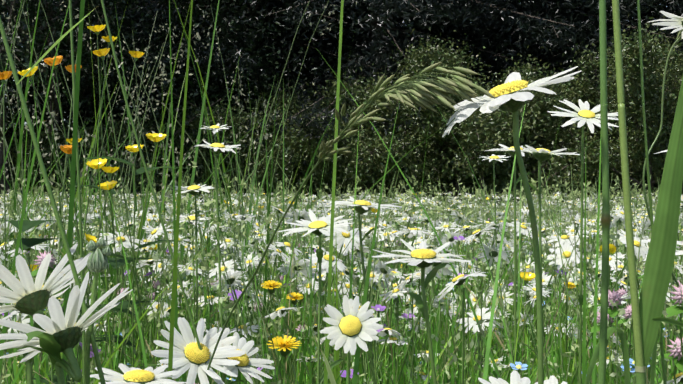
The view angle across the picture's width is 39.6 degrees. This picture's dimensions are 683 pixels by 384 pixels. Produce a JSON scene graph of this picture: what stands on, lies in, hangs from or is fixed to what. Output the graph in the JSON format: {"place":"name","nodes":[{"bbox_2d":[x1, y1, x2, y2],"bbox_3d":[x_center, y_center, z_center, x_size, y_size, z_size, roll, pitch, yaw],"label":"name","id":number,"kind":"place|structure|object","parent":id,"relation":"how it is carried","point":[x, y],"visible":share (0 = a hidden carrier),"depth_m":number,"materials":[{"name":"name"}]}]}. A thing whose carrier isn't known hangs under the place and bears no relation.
{"place":"outdoors","nodes":[
{"label":"outdoors","id":0,"kind":"place"},
{"bbox_2d":[0,0,178,216],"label":"spruce tree","id":1,"kind":"object","parent":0,"point":[30,101],"depth_m":11.48,"materials":[{"name":"green plant"}]},
{"bbox_2d":[6,0,418,208],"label":"spruce tree","id":2,"kind":"object","parent":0,"point":[318,61],"depth_m":10.64,"materials":[{"name":"green plant"}]},
{"bbox_2d":[229,7,421,191],"bbox_3d":[-0.693,-6.255,14.947,6.141,14.565,6.026,0,0,-1],"label":"spruce tree","id":3,"kind":"object","parent":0,"point":[316,41],"depth_m":13.51,"materials":[{"name":"green plant"}]},
{"bbox_2d":[4,6,666,174],"label":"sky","id":4,"kind":"structure","parent":0,"point":[666,6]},
{"bbox_2d":[164,0,592,208],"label":"spruce tree","id":5,"kind":"object","parent":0,"point":[400,9],"depth_m":10.64,"materials":[{"name":"green plant"}]},
{"bbox_2d":[290,0,588,196],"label":"spruce tree","id":6,"kind":"object","parent":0,"point":[508,45],"depth_m":13.00,"materials":[{"name":"green plant"}]},
{"bbox_2d":[362,0,682,212],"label":"spruce tree","id":7,"kind":"object","parent":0,"point":[588,25],"depth_m":11.23,"materials":[{"name":"green plant"}]},
{"bbox_2d":[452,0,680,183],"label":"spruce tree","id":8,"kind":"object","parent":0,"point":[557,67],"depth_m":13.22,"materials":[{"name":"green plant"}]},
{"bbox_2d":[528,0,682,206],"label":"spruce tree","id":9,"kind":"object","parent":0,"point":[678,3],"depth_m":11.26,"materials":[{"name":"green plant"}]},
{"label":"ground","id":10,"kind":"structure","parent":0,"visible":0},
{"bbox_2d":[0,13,55,192],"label":"shrub","id":11,"kind":"object","parent":10,"relation":"on","point":[9,138],"visible":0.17,"depth_m":9.88,"materials":[{"name":"green plant"}]},
{"bbox_2d":[5,105,222,212],"bbox_3d":[-2.535,-0.178,10.005,2.514,1.497,1.555,0,0,24],"label":"low shrub","id":12,"kind":"object","parent":10,"relation":"on","point":[45,143],"depth_m":9.76,"materials":[{"name":"green plant"}]},
{"bbox_2d":[0,0,353,205],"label":"tree","id":13,"kind":"object","parent":10,"relation":"on","point":[23,26],"depth_m":9.72,"materials":[{"name":"green plant"}]},
{"bbox_2d":[0,0,359,211],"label":"tree","id":14,"kind":"object","parent":10,"relation":"on","point":[227,4],"depth_m":10.79,"materials":[{"name":"green plant"}]},
{"bbox_2d":[142,96,335,209],"bbox_3d":[-0.942,-0.261,10.117,2.511,1.670,1.789,0,0,-1],"label":"low shrub","id":15,"kind":"object","parent":10,"relation":"on","point":[228,136],"depth_m":9.89,"materials":[{"name":"green plant"}]},
{"bbox_2d":[0,0,682,383],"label":"meadow plants","id":16,"kind":"object","parent":10,"relation":"on","point":[274,316],"visible":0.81,"depth_m":1.37,"materials":[{"name":"green plant"}]},
{"bbox_2d":[0,0,682,383],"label":"plants","id":17,"kind":"object","parent":10,"relation":"on","point":[198,352],"visible":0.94,"depth_m":0.40,"materials":[{"name":"green plant"}]},
{"bbox_2d":[228,60,460,214],"bbox_3d":[0.118,-0.391,10.078,1.978,1.926,2.641,0,0,-31],"label":"low shrub","id":18,"kind":"object","parent":10,"relation":"on","point":[368,138],"depth_m":9.63,"materials":[{"name":"green plant"}]},
{"bbox_2d":[362,28,598,215],"bbox_3d":[1.282,-0.525,9.695,2.336,2.195,2.716,0,0,-1],"label":"low shrub","id":19,"kind":"object","parent":10,"relation":"on","point":[489,129],"depth_m":9.36,"materials":[{"name":"green plant"}]},
{"bbox_2d":[461,45,666,219],"bbox_3d":[2.286,-0.456,10.314,2.682,2.068,2.449,0,0,-1],"label":"low shrub","id":20,"kind":"object","parent":10,"relation":"on","point":[526,73],"depth_m":9.73,"materials":[{"name":"green plant"}]},
{"bbox_2d":[537,14,682,205],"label":"low shrub","id":21,"kind":"object","parent":10,"relation":"on","point":[654,64],"depth_m":9.30,"materials":[{"name":"green plant"}]}
]}

